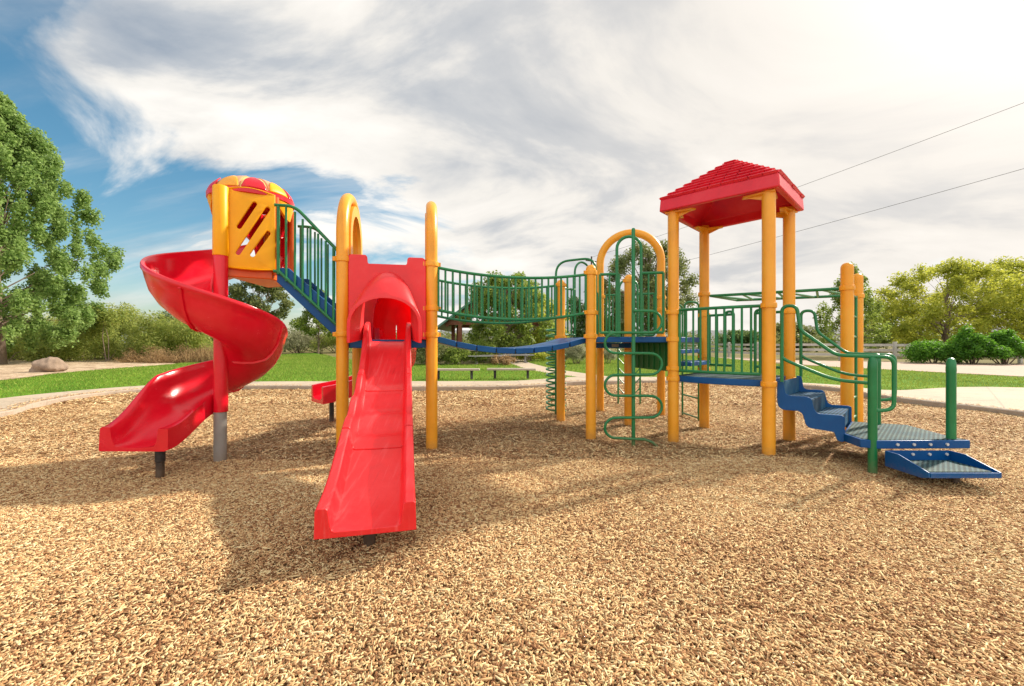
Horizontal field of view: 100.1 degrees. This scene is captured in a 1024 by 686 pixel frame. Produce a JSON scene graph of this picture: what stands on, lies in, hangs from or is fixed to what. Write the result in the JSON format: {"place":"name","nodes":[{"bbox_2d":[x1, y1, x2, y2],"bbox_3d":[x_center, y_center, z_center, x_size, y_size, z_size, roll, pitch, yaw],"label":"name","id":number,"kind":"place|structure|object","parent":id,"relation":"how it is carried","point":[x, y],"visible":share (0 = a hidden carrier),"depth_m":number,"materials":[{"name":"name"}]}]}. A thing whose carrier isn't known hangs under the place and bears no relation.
{"place":"outdoors","nodes":[
{"label":"outdoors","id":0,"kind":"place"},
{"bbox_2d":[0,359,174,379],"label":"gravel bed","id":1,"kind":"object","parent":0,"point":[12,368],"visible":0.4,"depth_m":19.93,"materials":[{"name":"beige gravel"}]},
{"bbox_2d":[29,357,68,371],"bbox_3d":[-17.669,0.875,16.341,1.038,0.709,0.891,0,0,0],"label":"boulder","id":2,"kind":"object","parent":1,"relation":"on","point":[52,364],"visible":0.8,"depth_m":16.09,"materials":[{"name":"stone"}]},
{"bbox_2d":[0,91,125,363],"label":"cottonwood tree","id":3,"kind":"object","parent":1,"relation":"on","point":[31,160],"visible":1,"depth_m":22.19,"materials":[{"name":"green plant"}]},
{"bbox_2d":[110,343,212,362],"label":"dry weeds","id":4,"kind":"object","parent":1,"relation":"on","point":[197,355],"visible":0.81,"depth_m":23.89,"materials":[{"name":"beige plant"}]},
{"bbox_2d":[0,379,1023,685],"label":"wood chips","id":5,"kind":"object","parent":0,"point":[48,507],"visible":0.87,"depth_m":2.38,"materials":[{"name":"beige wood"}]},
{"bbox_2d":[99,159,1001,548],"bbox_3d":[0.408,-0.460,5.277,8.634,3.521,5.192,0,0,-13],"label":"play structure","id":6,"kind":"object","parent":5,"relation":"on","point":[381,321],"visible":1,"depth_m":4.61,"materials":[{"name":"orange paint"}]},
{"bbox_2d":[0,359,1023,410],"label":"path","id":7,"kind":"structure","parent":0,"point":[1009,397],"depth_m":9.73,"materials":[{"name":"beige concrete"}]},
{"bbox_2d":[0,380,1023,416],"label":"curb","id":8,"kind":"structure","parent":7,"relation":"on","point":[915,401],"depth_m":9.67,"materials":[{"name":"concrete"}]},
{"bbox_2d":[497,353,533,362],"bbox_3d":[0.150,0.728,24.000,1.900,0.745,1.630,0,0,-9],"label":"picnic table","id":9,"kind":"object","parent":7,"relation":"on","point":[525,356],"visible":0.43,"depth_m":24.05,"materials":[{"name":"grey metal"}]},
{"bbox_2d":[0,353,1023,397],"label":"lawn","id":10,"kind":"structure","parent":0,"point":[420,377],"depth_m":12.58,"materials":[{"name":"green plant"}]},
{"bbox_2d":[228,279,294,319],"bbox_3d":[-20.803,-2.533,35.909,5.709,7.665,6.575,0,0,35],"label":"leafy tree","id":11,"kind":"object","parent":10,"relation":"on","point":[238,292],"visible":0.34,"depth_m":34.62,"materials":[{"name":"green plant"}]},
{"bbox_2d":[289,288,334,353],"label":"young tree","id":12,"kind":"object","parent":10,"relation":"on","point":[300,324],"visible":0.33,"depth_m":43.31,"materials":[{"name":"green plant"}]},
{"bbox_2d":[415,344,446,364],"bbox_3d":[-4.280,0.426,21.717,2.110,1.583,2.492,0,0,0],"label":"shrub","id":13,"kind":"object","parent":10,"relation":"on","point":[421,355],"visible":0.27,"depth_m":21.18,"materials":[{"name":"green plant"}]},
{"bbox_2d":[438,368,479,379],"bbox_3d":[-1.720,0.936,12.950,1.480,0.328,0.292,0,0,-1],"label":"bench","id":14,"kind":"object","parent":10,"relation":"on","point":[471,370],"visible":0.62,"depth_m":12.90,"materials":[{"name":"grey wood"}]},
{"bbox_2d":[440,342,479,364],"bbox_3d":[-2.858,0.567,22.054,1.869,1.294,2.182,0,0,-40],"label":"shrub","id":15,"kind":"object","parent":10,"relation":"on","point":[455,355],"visible":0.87,"depth_m":21.60,"materials":[{"name":"green plant"}]},
{"bbox_2d":[468,350,501,364],"bbox_3d":[-1.250,0.728,22.200,1.900,0.745,1.630,0,0,0],"label":"picnic table","id":16,"kind":"object","parent":10,"relation":"on","point":[483,356],"visible":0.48,"depth_m":21.84,"materials":[{"name":"grey metal"}]},
{"bbox_2d":[438,289,554,358],"bbox_3d":[-0.900,-1.606,33.300,8.846,5.562,7.400,0,0,0],"label":"picnic shelter","id":17,"kind":"object","parent":10,"relation":"on","point":[451,326],"visible":0.2,"depth_m":30.10,"materials":[{"name":"brown metal"}]},
{"bbox_2d":[489,354,517,364],"bbox_3d":[-0.461,0.860,21.355,1.575,0.692,1.522,0,0,-36],"label":"rock","id":18,"kind":"object","parent":10,"relation":"on","point":[504,359],"visible":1,"depth_m":21.09,"materials":[{"name":"beige stone"}]},
{"bbox_2d":[487,368,535,378],"bbox_3d":[-0.020,0.936,13.100,1.480,0.328,0.292,0,0,2],"label":"bench","id":19,"kind":"object","parent":10,"relation":"on","point":[526,369],"visible":0.92,"depth_m":12.99,"materials":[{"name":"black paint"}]},
{"bbox_2d":[515,352,549,360],"bbox_3d":[1.147,0.647,25.549,2.026,1.127,1.758,0,0,-22],"label":"shrub","id":20,"kind":"object","parent":10,"relation":"on","point":[541,356],"visible":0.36,"depth_m":25.17,"materials":[{"name":"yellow plant"}]},
{"bbox_2d":[511,291,569,343],"bbox_3d":[2.153,-1.183,30.064,4.120,4.966,3.536,0,0,-33],"label":"autumn tree","id":21,"kind":"object","parent":10,"relation":"on","point":[538,340],"visible":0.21,"depth_m":29.28,"materials":[{"name":"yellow plant"}]},
{"bbox_2d":[565,344,585,363],"bbox_3d":[3.350,0.521,22.466,1.789,1.380,1.598,0,0,-36],"label":"sage bush","id":22,"kind":"object","parent":10,"relation":"on","point":[576,352],"visible":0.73,"depth_m":22.17,"materials":[{"name":"green plant"}]},
{"bbox_2d":[565,283,635,343],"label":"old willow tree","id":23,"kind":"object","parent":10,"relation":"on","point":[580,325],"visible":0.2,"depth_m":43.31,"materials":[{"name":"green plant"}]},
{"bbox_2d":[604,348,616,362],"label":"sage bush","id":24,"kind":"object","parent":10,"relation":"on","point":[607,355],"visible":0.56,"depth_m":22.75,"materials":[{"name":"green plant"}]},
{"bbox_2d":[604,239,698,336],"bbox_3d":[12.729,-4.129,39.976,9.846,10.858,9.053,0,0,37],"label":"old willow tree","id":25,"kind":"object","parent":10,"relation":"on","point":[648,261],"visible":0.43,"depth_m":38.61,"materials":[{"name":"green plant"}]},
{"bbox_2d":[0,0,1023,337],"label":"sky","id":26,"kind":"structure","parent":0,"point":[538,133],"materials":[{"name":"white"}]},
{"bbox_2d":[5,345,1023,379],"bbox_3d":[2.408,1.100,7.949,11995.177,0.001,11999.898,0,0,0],"label":"ground","id":27,"kind":"structure","parent":0,"point":[812,357],"depth_m":32.53,"materials":[{"name":"green plant"}]},
{"bbox_2d":[6,301,212,361],"bbox_3d":[-29.437,-0.645,29.167,26.132,4.541,9.028,0,0,0],"label":"willow thicket","id":28,"kind":"object","parent":27,"relation":"on","point":[127,319],"visible":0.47,"depth_m":26.54,"materials":[{"name":"green plant"}]},
{"bbox_2d":[8,325,212,361],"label":"thicket branches","id":29,"kind":"object","parent":27,"relation":"on","point":[106,359],"visible":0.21,"depth_m":25.49,"materials":[{"name":"brown plant"}]},
{"bbox_2d":[158,310,209,350],"bbox_3d":[-23.555,-0.831,31.949,4.904,4.262,4.044,0,0,-19],"label":"leafy tree","id":30,"kind":"object","parent":27,"relation":"on","point":[166,315],"visible":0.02,"depth_m":30.81,"materials":[{"name":"green plant"}]},
{"bbox_2d":[283,328,326,352],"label":"pale bush","id":31,"kind":"object","parent":27,"relation":"on","point":[298,339],"visible":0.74,"depth_m":46.14,"materials":[{"name":"green plant"}]},
{"bbox_2d":[309,332,351,352],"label":"pale bush","id":32,"kind":"object","parent":27,"relation":"on","point":[331,341],"visible":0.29,"depth_m":46.58,"materials":[{"name":"green plant"}]},
{"bbox_2d":[469,339,502,362],"bbox_3d":[-1.761,0.502,24.453,2.287,1.483,2.515,0,0,-36],"label":"shrub","id":33,"kind":"object","parent":27,"relation":"on","point":[481,343],"visible":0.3,"depth_m":23.85,"materials":[{"name":"green plant"}]},
{"bbox_2d":[455,270,554,353],"bbox_3d":[-0.294,-1.578,26.438,5.305,5.756,5.473,0,0,41],"label":"round tree","id":34,"kind":"object","parent":27,"relation":"on","point":[498,333],"visible":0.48,"depth_m":25.61,"materials":[{"name":"green plant"}]},
{"bbox_2d":[84,326,1021,351],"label":"distant woods","id":35,"kind":"object","parent":27,"relation":"on","point":[448,336],"visible":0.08,"depth_m":54.44,"materials":[{"name":"green plant"}]},
{"bbox_2d":[714,329,758,350],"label":"distant tree","id":36,"kind":"object","parent":27,"relation":"on","point":[746,336],"visible":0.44,"depth_m":58.54,"materials":[{"name":"green plant"}]},
{"bbox_2d":[776,321,819,350],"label":"distant tree","id":37,"kind":"object","parent":27,"relation":"on","point":[813,332],"visible":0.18,"depth_m":55.63,"materials":[{"name":"green plant"}]},
{"bbox_2d":[803,261,893,351],"bbox_3d":[25.915,-2.497,33.407,5.641,7.593,5.694,0,0,38],"label":"slender tree","id":38,"kind":"object","parent":27,"relation":"on","point":[870,311],"visible":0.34,"depth_m":32.52,"materials":[{"name":"green plant"}]},
{"bbox_2d":[683,342,1022,362],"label":"rail fence","id":39,"kind":"object","parent":27,"relation":"on","point":[894,349],"visible":0.2,"depth_m":27.32,"materials":[{"name":"white paint"}]},
{"bbox_2d":[863,302,953,351],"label":"distant tree","id":40,"kind":"object","parent":27,"relation":"on","point":[890,341],"visible":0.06,"depth_m":51.47,"materials":[{"name":"green plant"}]},
{"bbox_2d":[898,338,967,363],"bbox_3d":[23.073,0.468,23.471,3.081,1.560,2.190,0,0,0],"label":"hedge shrub","id":41,"kind":"object","parent":27,"relation":"on","point":[925,350],"visible":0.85,"depth_m":23.11,"materials":[{"name":"green plant"}]},
{"bbox_2d":[867,256,1023,347],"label":"locust tree","id":42,"kind":"object","parent":27,"relation":"on","point":[959,277],"visible":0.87,"depth_m":35.45,"materials":[{"name":"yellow plant"}]},
{"bbox_2d":[931,256,1023,339],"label":"locust tree","id":43,"kind":"object","parent":27,"relation":"on","point":[1009,265],"visible":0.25,"depth_m":38.37,"materials":[{"name":"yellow plant"}]},
{"bbox_2d":[944,323,1013,363],"bbox_3d":[24.425,0.083,22.390,2.726,2.276,2.580,0,0,-31],"label":"hedge shrub","id":44,"kind":"object","parent":27,"relation":"on","point":[969,343],"visible":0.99,"depth_m":22.11,"materials":[{"name":"green plant"}]},
{"bbox_2d":[971,328,1023,363],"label":"hedge shrub","id":45,"kind":"object","parent":27,"relation":"on","point":[1010,339],"visible":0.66,"depth_m":22.22,"materials":[{"name":"green plant"}]},
{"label":"utility pole","id":46,"kind":"object","parent":27,"relation":"on","visible":0},
{"bbox_2d":[597,103,1021,255],"bbox_3d":[17.818,-10.539,30.024,0.028,0.955,52.226,0,0,-17],"label":"power line","id":47,"kind":"object","parent":46,"relation":"attached to","point":[878,157],"visible":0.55,"depth_m":22.25,"materials":[{"name":"black metal"}]},
{"bbox_2d":[625,168,1023,275],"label":"power line","id":48,"kind":"object","parent":46,"relation":"attached to","point":[863,213],"visible":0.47,"depth_m":23.30,"materials":[{"name":"black metal"}]},
{"bbox_2d":[317,320,1016,342],"bbox_3d":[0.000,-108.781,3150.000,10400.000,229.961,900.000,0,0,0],"label":"hills","id":49,"kind":"structure","parent":0,"point":[712,332],"depth_m":3363.92,"materials":[{"name":"green plant"}]},
{"bbox_2d":[719,357,1023,375],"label":"road","id":50,"kind":"structure","parent":0,"point":[999,369],"depth_m":19.93,"materials":[{"name":"concrete"}]}
]}

